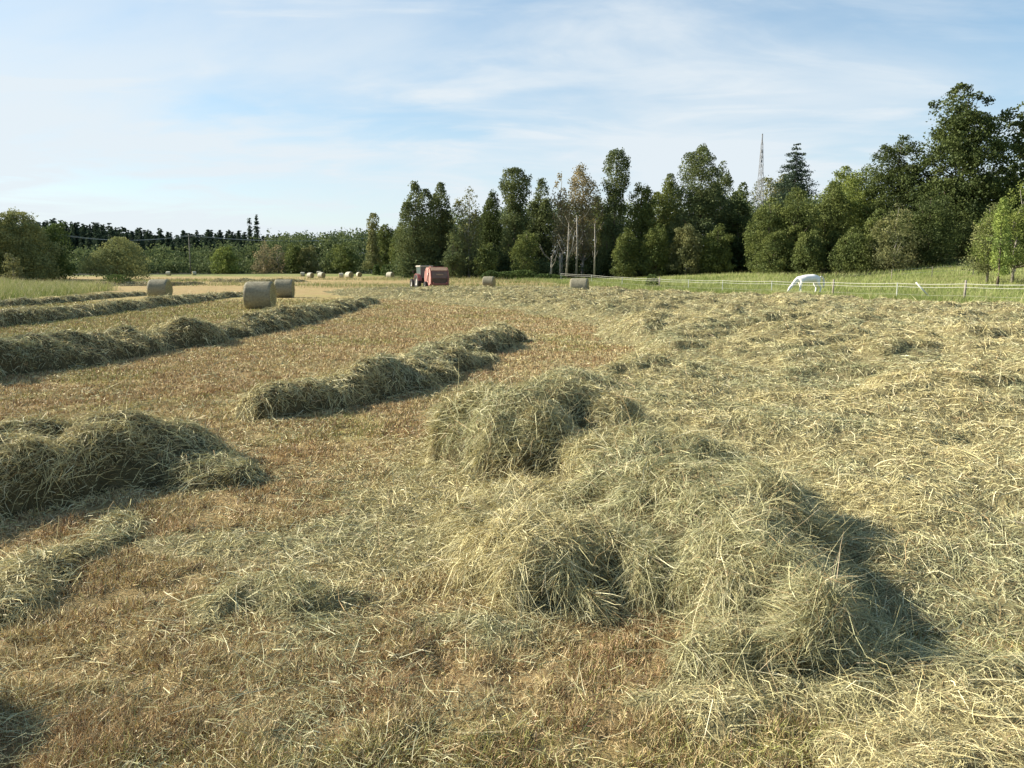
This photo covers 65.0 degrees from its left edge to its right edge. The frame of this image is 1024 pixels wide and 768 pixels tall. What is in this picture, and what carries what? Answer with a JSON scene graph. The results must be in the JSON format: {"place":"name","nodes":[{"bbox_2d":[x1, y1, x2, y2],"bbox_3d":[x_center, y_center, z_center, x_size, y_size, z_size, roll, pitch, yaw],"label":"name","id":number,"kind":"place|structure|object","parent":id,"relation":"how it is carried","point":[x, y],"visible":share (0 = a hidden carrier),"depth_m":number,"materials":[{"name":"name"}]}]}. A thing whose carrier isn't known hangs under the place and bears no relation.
{"place":"outdoors","nodes":[
{"label":"outdoors","id":0,"kind":"place"},
{"bbox_2d":[17,275,595,288],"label":"meadow grass","id":1,"kind":"structure","parent":0,"point":[507,281],"depth_m":104.75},
{"bbox_2d":[0,252,1023,767],"bbox_3d":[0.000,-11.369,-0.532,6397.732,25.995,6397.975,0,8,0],"label":"ground","id":2,"kind":"structure","parent":0,"point":[308,292],"depth_m":3.54,"materials":[{"name":"soil"}]},
{"bbox_2d":[0,220,23,280],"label":"willow tree","id":3,"kind":"object","parent":2,"relation":"on","point":[1,234],"visible":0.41,"depth_m":113.73,"materials":[{"name":"plant"}]},
{"bbox_2d":[0,253,27,279],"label":"birch tree","id":4,"kind":"object","parent":2,"relation":"on","point":[16,274],"visible":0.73,"depth_m":106.60,"materials":[{"name":"green plant"}]},
{"bbox_2d":[0,657,63,732],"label":"hay clump","id":5,"kind":"object","parent":2,"relation":"on","point":[8,690],"visible":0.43,"depth_m":3.00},
{"bbox_2d":[0,208,67,279],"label":"willow tree","id":6,"kind":"object","parent":2,"relation":"on","point":[33,265],"visible":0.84,"depth_m":114.83,"materials":[{"name":"green plant"}]},
{"bbox_2d":[27,220,80,278],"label":"broadleaf tree","id":7,"kind":"object","parent":2,"relation":"on","point":[54,238],"visible":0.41,"depth_m":122.04,"materials":[{"name":"green plant"}]},
{"bbox_2d":[0,276,121,299],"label":"tall grass","id":8,"kind":"structure","parent":2,"relation":"on","point":[11,288],"depth_m":68.68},
{"bbox_2d":[0,289,147,306],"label":"hay windrow","id":9,"kind":"object","parent":2,"relation":"on","point":[18,301],"visible":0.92,"depth_m":47.84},
{"bbox_2d":[0,499,160,632],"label":"hay tuft row","id":10,"kind":"object","parent":2,"relation":"on","point":[29,578],"visible":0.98,"depth_m":4.29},
{"bbox_2d":[76,236,154,279],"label":"willow tree","id":11,"kind":"object","parent":2,"relation":"on","point":[114,264],"visible":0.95,"depth_m":117.55,"materials":[{"name":"green plant"}]},
{"bbox_2d":[100,274,130,282],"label":"shrub","id":12,"kind":"object","parent":2,"relation":"on","point":[112,277],"visible":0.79,"depth_m":98.82,"materials":[{"name":"green plant"}]},
{"bbox_2d":[0,289,242,327],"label":"hay windrow","id":13,"kind":"object","parent":2,"relation":"on","point":[20,315],"visible":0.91,"depth_m":31.95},
{"bbox_2d":[0,218,279,271],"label":"conifer wood","id":14,"kind":"object","parent":2,"relation":"on","point":[137,237],"visible":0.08,"depth_m":332.09,"materials":[{"name":"green plant"}]},
{"bbox_2d":[0,370,282,521],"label":"hay windrow","id":15,"kind":"object","parent":2,"relation":"on","point":[45,461],"visible":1,"depth_m":6.10,"materials":[{"name":"plant"}]},
{"bbox_2d":[95,279,207,285],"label":"hay windrow","id":16,"kind":"object","parent":2,"relation":"on","point":[139,283],"visible":0.61,"depth_m":98.55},
{"bbox_2d":[146,279,173,296],"bbox_3d":[-23.922,-6.460,54.640,1.524,1.446,1.432,0,8,-2],"label":"hay bale","id":17,"kind":"object","parent":2,"relation":"on","point":[158,287],"visible":0.83,"depth_m":54.05,"materials":[{"name":"plant"}]},
{"bbox_2d":[188,235,190,273],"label":"utility pole","id":18,"kind":"object","parent":2,"relation":"on","point":[189,256],"visible":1,"depth_m":202.42,"materials":[{"name":"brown wood"}]},
{"bbox_2d":[76,235,359,240],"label":"power cable","id":19,"kind":"object","parent":18,"relation":"hanging from","point":[197,236],"visible":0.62,"depth_m":203.23,"materials":[{"name":"metal"}]},
{"bbox_2d":[0,294,379,382],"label":"hay windrow","id":20,"kind":"object","parent":2,"relation":"on","point":[31,352],"visible":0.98,"depth_m":16.32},
{"bbox_2d":[208,246,243,273],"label":"broadleaf tree","id":21,"kind":"object","parent":2,"relation":"on","point":[224,266],"visible":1,"depth_m":196.47,"materials":[{"name":"green plant"}]},
{"bbox_2d":[244,218,252,246],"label":"spruce tree","id":22,"kind":"object","parent":2,"relation":"on","point":[249,233],"visible":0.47,"depth_m":326.35,"materials":[{"name":"green plant"}]},
{"bbox_2d":[1,225,504,273],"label":"wood","id":23,"kind":"object","parent":2,"relation":"on","point":[173,264],"visible":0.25,"depth_m":223.73,"materials":[{"name":"green plant"}]},
{"bbox_2d":[251,214,261,244],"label":"spruce tree","id":24,"kind":"object","parent":2,"relation":"on","point":[256,231],"visible":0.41,"depth_m":324.25,"materials":[{"name":"green plant"}]},
{"bbox_2d":[242,281,277,308],"bbox_3d":[-11.902,-4.165,37.967,1.569,1.429,1.430,0,8,-3],"label":"hay bale","id":25,"kind":"object","parent":2,"relation":"on","point":[259,294],"visible":0.95,"depth_m":37.43,"materials":[{"name":"plant"}]},
{"bbox_2d":[210,278,309,282],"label":"hay windrow","id":26,"kind":"object","parent":2,"relation":"on","point":[248,279],"visible":0.6,"depth_m":109.81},
{"bbox_2d":[250,240,275,273],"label":"birch tree","id":27,"kind":"object","parent":2,"relation":"on","point":[262,269],"visible":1,"depth_m":202.07,"materials":[{"name":"green plant"}]},
{"bbox_2d":[265,245,287,272],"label":"birch tree","id":28,"kind":"object","parent":2,"relation":"on","point":[278,268],"visible":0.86,"depth_m":204.15,"materials":[{"name":"green plant"}]},
{"bbox_2d":[274,279,295,297],"bbox_3d":[-16.028,-6.719,56.623,1.493,1.417,1.403,-1,8,-6],"label":"hay bale","id":29,"kind":"object","parent":2,"relation":"on","point":[285,288],"visible":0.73,"depth_m":56.07,"materials":[{"name":"plant"}]},
{"bbox_2d":[282,243,307,273],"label":"broadleaf tree","id":30,"kind":"object","parent":2,"relation":"on","point":[292,264],"visible":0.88,"depth_m":200.39,"materials":[{"name":"green plant"}]},
{"bbox_2d":[297,245,319,273],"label":"broadleaf tree","id":31,"kind":"object","parent":2,"relation":"on","point":[310,265],"visible":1,"depth_m":199.85,"materials":[{"name":"green plant"}]},
{"bbox_2d":[326,242,358,273],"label":"broadleaf tree","id":32,"kind":"object","parent":2,"relation":"on","point":[345,264],"visible":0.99,"depth_m":197.25,"materials":[{"name":"green plant"}]},
{"bbox_2d":[361,212,383,272],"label":"broadleaf tree","id":33,"kind":"object","parent":2,"relation":"on","point":[371,247],"visible":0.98,"depth_m":181.82,"materials":[{"name":"green plant"}]},
{"bbox_2d":[372,264,380,274],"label":"shrub","id":34,"kind":"object","parent":2,"relation":"on","point":[376,269],"visible":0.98,"depth_m":175.62,"materials":[{"name":"green plant"}]},
{"bbox_2d":[227,317,530,422],"bbox_3d":[-1.109,-0.524,14.597,2.419,1.241,12.624,2,8,11],"label":"hay windrow","id":35,"kind":"object","parent":2,"relation":"on","point":[447,358],"visible":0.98,"depth_m":10.72,"materials":[{"name":"plant"}]},
{"bbox_2d":[373,224,394,273],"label":"broadleaf tree","id":36,"kind":"object","parent":2,"relation":"on","point":[385,235],"visible":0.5,"depth_m":186.48,"materials":[{"name":"green plant"}]},
{"bbox_2d":[380,264,398,274],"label":"shrub","id":37,"kind":"object","parent":2,"relation":"on","point":[383,271],"visible":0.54,"depth_m":172.17,"materials":[{"name":"green plant"}]},
{"bbox_2d":[387,223,408,267],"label":"broadleaf tree","id":38,"kind":"object","parent":2,"relation":"on","point":[392,247],"visible":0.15,"depth_m":175.12,"materials":[{"name":"green plant"}]},
{"bbox_2d":[392,180,441,274],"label":"broadleaf tree","id":39,"kind":"object","parent":2,"relation":"on","point":[418,226],"visible":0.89,"depth_m":136.23,"materials":[{"name":"green plant"}]},
{"bbox_2d":[410,265,432,286],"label":"tractor","id":40,"kind":"object","parent":2,"relation":"on","point":[418,279],"visible":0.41,"depth_m":88.50,"materials":[{"name":"metal"}]},
{"bbox_2d":[423,267,448,286],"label":"round baler","id":41,"kind":"object","parent":2,"relation":"on","point":[436,276],"visible":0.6,"depth_m":84.14,"materials":[{"name":"red paint"}]},
{"bbox_2d":[418,182,458,268],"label":"broadleaf tree","id":42,"kind":"object","parent":2,"relation":"on","point":[443,221],"visible":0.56,"depth_m":138.69,"materials":[{"name":"green plant"}]},
{"bbox_2d":[440,230,465,277],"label":"broadleaf tree","id":43,"kind":"object","parent":2,"relation":"on","point":[454,259],"visible":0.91,"depth_m":129.88,"materials":[{"name":"green plant"}]},
{"bbox_2d":[442,186,491,277],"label":"birch tree","id":44,"kind":"object","parent":2,"relation":"on","point":[468,244],"visible":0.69,"depth_m":135.50,"materials":[{"name":"green plant"}]},
{"bbox_2d":[473,242,498,276],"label":"broadleaf tree","id":45,"kind":"object","parent":2,"relation":"on","point":[484,262],"visible":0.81,"depth_m":128.68,"materials":[{"name":"green plant"}]},
{"bbox_2d":[482,276,495,286],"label":"hay bale","id":46,"kind":"object","parent":2,"relation":"on","point":[488,280],"visible":0.89,"depth_m":90.74,"materials":[{"name":"plant"}]},
{"bbox_2d":[476,189,505,256],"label":"broadleaf tree","id":47,"kind":"object","parent":2,"relation":"on","point":[490,216],"visible":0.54,"depth_m":145.88,"materials":[{"name":"green plant"}]},
{"bbox_2d":[479,270,536,278],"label":"hedge","id":48,"kind":"object","parent":2,"relation":"on","point":[516,274],"visible":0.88,"depth_m":122.19,"materials":[{"name":"green plant"}]},
{"bbox_2d":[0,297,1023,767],"bbox_3d":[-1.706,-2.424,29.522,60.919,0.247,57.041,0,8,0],"label":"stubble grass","id":49,"kind":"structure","parent":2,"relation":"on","point":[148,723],"depth_m":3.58,"materials":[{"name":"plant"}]},
{"bbox_2d":[0,300,1023,767],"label":"scattered stems","id":50,"kind":"object","parent":2,"relation":"on","point":[346,578],"visible":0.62,"depth_m":3.69,"materials":[{"name":"plant"}]},
{"bbox_2d":[496,167,532,271],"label":"broadleaf tree","id":51,"kind":"object","parent":2,"relation":"on","point":[516,223],"visible":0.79,"depth_m":137.42,"materials":[{"name":"green plant"}]},
{"bbox_2d":[508,230,541,278],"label":"broadleaf tree","id":52,"kind":"object","parent":2,"relation":"on","point":[525,259],"visible":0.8,"depth_m":129.75,"materials":[{"name":"green plant"}]},
{"bbox_2d":[525,178,558,273],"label":"broadleaf tree","id":53,"kind":"object","parent":2,"relation":"on","point":[544,214],"visible":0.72,"depth_m":142.28,"materials":[{"name":"green plant"}]},
{"bbox_2d":[539,246,557,273],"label":"bare trunk","id":54,"kind":"object","parent":2,"relation":"on","point":[551,261],"visible":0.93,"depth_m":127.44,"materials":[{"name":"grey plant"}]},
{"bbox_2d":[534,273,566,279],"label":"hedge","id":55,"kind":"object","parent":2,"relation":"on","point":[544,275],"visible":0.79,"depth_m":120.30,"materials":[{"name":"green plant"}]},
{"bbox_2d":[550,171,575,274],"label":"birch tree","id":56,"kind":"object","parent":2,"relation":"on","point":[560,204],"visible":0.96,"depth_m":136.97,"materials":[{"name":"green plant"}]},
{"bbox_2d":[555,249,571,274],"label":"bare trunk","id":57,"kind":"object","parent":2,"relation":"on","point":[560,260],"visible":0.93,"depth_m":128.49,"materials":[{"name":"grey plant"}]},
{"bbox_2d":[558,209,576,276],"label":"bare trunk","id":58,"kind":"object","parent":2,"relation":"on","point":[568,255],"visible":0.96,"depth_m":126.29,"materials":[{"name":"grey plant"}]},
{"bbox_2d":[124,284,1023,767],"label":"loose hay","id":59,"kind":"object","parent":2,"relation":"on","point":[900,422],"visible":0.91,"depth_m":5.44},
{"bbox_2d":[565,205,591,277],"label":"bare trunk","id":60,"kind":"object","parent":2,"relation":"on","point":[576,268],"visible":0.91,"depth_m":128.14,"materials":[{"name":"grey plant"}]},
{"bbox_2d":[568,278,589,289],"bbox_3d":[5.077,-7.281,60.584,1.600,1.518,1.503,2,8,12],"label":"hay bale","id":61,"kind":"object","parent":2,"relation":"on","point":[581,283],"visible":0.55,"depth_m":59.97,"materials":[{"name":"plant"}]},
{"bbox_2d":[561,162,605,277],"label":"birch tree","id":62,"kind":"object","parent":2,"relation":"on","point":[584,245],"visible":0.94,"depth_m":137.39,"materials":[{"name":"green plant"}]},
{"bbox_2d":[584,214,603,277],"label":"bare trunk","id":63,"kind":"object","parent":2,"relation":"on","point":[595,254],"visible":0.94,"depth_m":125.22,"materials":[{"name":"grey plant"}]},
{"bbox_2d":[587,196,615,276],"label":"broadleaf tree","id":64,"kind":"object","parent":2,"relation":"on","point":[598,227],"visible":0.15,"depth_m":144.69,"materials":[{"name":"green plant"}]},
{"bbox_2d":[593,147,630,276],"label":"broadleaf tree","id":65,"kind":"object","parent":2,"relation":"on","point":[612,228],"visible":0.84,"depth_m":135.46,"materials":[{"name":"green plant"}]},
{"bbox_2d":[609,227,642,277],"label":"broadleaf tree","id":66,"kind":"object","parent":2,"relation":"on","point":[628,265],"visible":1,"depth_m":128.33,"materials":[{"name":"green plant"}]},
{"bbox_2d":[624,182,658,275],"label":"broadleaf tree","id":67,"kind":"object","parent":2,"relation":"on","point":[644,221],"visible":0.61,"depth_m":136.18,"materials":[{"name":"green plant"}]},
{"bbox_2d":[645,274,658,286],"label":"shrub","id":68,"kind":"object","parent":2,"relation":"on","point":[652,279],"visible":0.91,"depth_m":91.13,"materials":[{"name":"green plant"}]},
{"bbox_2d":[638,223,671,275],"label":"broadleaf tree","id":69,"kind":"object","parent":2,"relation":"on","point":[657,249],"visible":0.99,"depth_m":127.75,"materials":[{"name":"green plant"}]},
{"bbox_2d":[641,173,683,273],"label":"broadleaf tree","id":70,"kind":"object","parent":2,"relation":"on","point":[664,205],"visible":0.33,"depth_m":138.79,"materials":[{"name":"green plant"}]},
{"bbox_2d":[665,223,702,274],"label":"broadleaf tree","id":71,"kind":"object","parent":2,"relation":"on","point":[682,254],"visible":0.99,"depth_m":126.49,"materials":[{"name":"green plant"}]},
{"bbox_2d":[396,344,976,722],"bbox_3d":[0.634,0.571,5.327,3.489,1.499,5.225,0,8,0],"label":"hay heap","id":72,"kind":"object","parent":2,"relation":"on","point":[601,492],"visible":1,"depth_m":4.13,"materials":[{"name":"plant"}]},
{"bbox_2d":[666,144,731,272],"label":"broadleaf tree","id":73,"kind":"object","parent":2,"relation":"on","point":[704,208],"visible":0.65,"depth_m":133.23,"materials":[{"name":"green plant"}]},
{"bbox_2d":[381,161,1023,277],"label":"back wood","id":74,"kind":"object","parent":2,"relation":"on","point":[546,264],"visible":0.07,"depth_m":142.15,"materials":[{"name":"green plant"}]},
{"bbox_2d":[696,223,735,273],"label":"broadleaf tree","id":75,"kind":"object","parent":2,"relation":"on","point":[716,260],"visible":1,"depth_m":125.68,"materials":[{"name":"green plant"}]},
{"bbox_2d":[708,160,741,249],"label":"broadleaf tree","id":76,"kind":"object","parent":2,"relation":"on","point":[727,178],"visible":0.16,"depth_m":138.77,"materials":[{"name":"green plant"}]},
{"bbox_2d":[722,197,757,271],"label":"broadleaf tree","id":77,"kind":"object","parent":2,"relation":"on","point":[737,247],"visible":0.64,"depth_m":135.07,"materials":[{"name":"green plant"}]},
{"bbox_2d":[730,182,750,231],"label":"broadleaf tree","id":78,"kind":"object","parent":2,"relation":"on","point":[743,195],"visible":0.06,"depth_m":204.25,"materials":[{"name":"green plant"}]},
{"bbox_2d":[755,134,763,211],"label":"lattice mast","id":79,"kind":"object","parent":2,"relation":"on","point":[761,168],"visible":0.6,"depth_m":165.56,"materials":[{"name":"metal"}]},
{"bbox_2d":[742,197,796,272],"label":"broadleaf tree","id":80,"kind":"object","parent":2,"relation":"on","point":[770,220],"visible":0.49,"depth_m":119.36,"materials":[{"name":"green plant"}]},
{"bbox_2d":[751,229,794,273],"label":"broadleaf tree","id":81,"kind":"object","parent":2,"relation":"on","point":[774,259],"visible":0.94,"depth_m":115.54,"materials":[{"name":"green plant"}]},
{"bbox_2d":[746,173,809,211],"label":"broadleaf tree","id":82,"kind":"object","parent":2,"relation":"on","point":[768,185],"visible":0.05,"depth_m":198.83,"materials":[{"name":"green plant"}]},
{"bbox_2d":[761,143,821,228],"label":"spruce tree","id":83,"kind":"object","parent":2,"relation":"on","point":[790,179],"visible":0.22,"depth_m":174.64,"materials":[{"name":"green plant"}]},
{"bbox_2d":[561,273,1023,297],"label":"tape fence","id":84,"kind":"object","parent":2,"relation":"on","point":[965,285],"visible":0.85,"depth_m":56.37,"materials":[{"name":"white plastic"}]},
{"bbox_2d":[772,185,824,272],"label":"broadleaf tree","id":85,"kind":"object","parent":2,"relation":"on","point":[800,225],"visible":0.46,"depth_m":116.64,"materials":[{"name":"green plant"}]},
{"bbox_2d":[787,274,824,292],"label":"horse","id":86,"kind":"object","parent":2,"relation":"on","point":[810,278],"visible":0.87,"depth_m":67.24},
{"bbox_2d":[787,228,830,273],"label":"broadleaf tree","id":87,"kind":"object","parent":2,"relation":"on","point":[808,254],"visible":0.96,"depth_m":111.67,"materials":[{"name":"green plant"}]},
{"bbox_2d":[808,183,855,268],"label":"broadleaf tree","id":88,"kind":"object","parent":2,"relation":"on","point":[829,226],"visible":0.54,"depth_m":120.26,"materials":[{"name":"green plant"}]},
{"bbox_2d":[818,165,863,224],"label":"broadleaf tree","id":89,"kind":"object","parent":2,"relation":"on","point":[841,176],"visible":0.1,"depth_m":160.78,"materials":[{"name":"green plant"}]},
{"bbox_2d":[826,226,875,271],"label":"broadleaf tree","id":90,"kind":"object","parent":2,"relation":"on","point":[850,256],"visible":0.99,"depth_m":107.60,"materials":[{"name":"green plant"}]},
{"bbox_2d":[834,164,899,259],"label":"broadleaf tree","id":91,"kind":"object","parent":2,"relation":"on","point":[858,203],"visible":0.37,"depth_m":122.33,"materials":[{"name":"green plant"}]},
{"bbox_2d":[856,208,917,267],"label":"broadleaf tree","id":92,"kind":"object","parent":2,"relation":"on","point":[872,221],"visible":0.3,"depth_m":109.47,"materials":[{"name":"green plant"}]},
{"bbox_2d":[862,134,926,253],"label":"broadleaf tree","id":93,"kind":"object","parent":2,"relation":"on","point":[891,177],"visible":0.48,"depth_m":118.31,"materials":[{"name":"green plant"}]},
{"bbox_2d":[865,203,930,269],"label":"tree","id":94,"kind":"object","parent":2,"relation":"on","point":[894,259],"visible":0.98,"depth_m":103.91,"materials":[{"name":"green plant"}]},
{"bbox_2d":[886,190,964,264],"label":"broadleaf tree","id":95,"kind":"object","parent":2,"relation":"on","point":[929,229],"visible":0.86,"depth_m":104.57,"materials":[{"name":"green plant"}]},
{"bbox_2d":[897,82,1023,256],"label":"broadleaf tree","id":96,"kind":"object","parent":2,"relation":"on","point":[960,145],"visible":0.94,"depth_m":109.80,"materials":[{"name":"green plant"}]},
{"bbox_2d":[936,204,1007,257],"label":"broadleaf tree","id":97,"kind":"object","parent":2,"relation":"on","point":[965,227],"visible":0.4,"depth_m":108.52,"materials":[{"name":"green plant"}]},
{"bbox_2d":[959,202,1010,281],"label":"birch tree","id":98,"kind":"object","parent":2,"relation":"on","point":[985,269],"visible":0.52,"depth_m":82.85,"materials":[{"name":"green plant"}]},
{"bbox_2d":[965,178,1023,282],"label":"birch tree","id":99,"kind":"object","parent":2,"relation":"on","point":[1017,250],"visible":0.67,"depth_m":80.62,"materials":[{"name":"green plant"}]},
{"bbox_2d":[986,197,1014,286],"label":"broadleaf tree","id":100,"kind":"object","parent":2,"relation":"on","point":[1000,246],"visible":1,"depth_m":77.56,"materials":[{"name":"green plant"}]},
{"bbox_2d":[981,101,1023,238],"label":"broadleaf tree","id":101,"kind":"object","parent":2,"relation":"on","point":[1016,180],"visible":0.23,"depth_m":113.71,"materials":[{"name":"green plant"}]},
{"bbox_2d":[989,198,1023,250],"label":"broadleaf tree","id":102,"kind":"object","parent":2,"relation":"on","point":[1018,203],"visible":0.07,"depth_m":112.30,"materials":[{"name":"green plant"}]},
{"bbox_2d":[0,0,1023,252],"label":"sky","id":103,"kind":"structure","parent":0,"point":[174,116],"materials":[{"name":"blue"}]},
{"bbox_2d":[508,256,1023,303],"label":"pasture grass","id":104,"kind":"structure","parent":0,"point":[954,294],"depth_m":83.84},
{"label":"utility pole","id":105,"kind":"object","parent":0,"visible":0},
{"bbox_2d":[69,235,365,240],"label":"power cable","id":106,"kind":"object","parent":105,"relation":"hanging from","point":[203,236],"visible":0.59,"depth_m":203.07,"materials":[{"name":"metal"}]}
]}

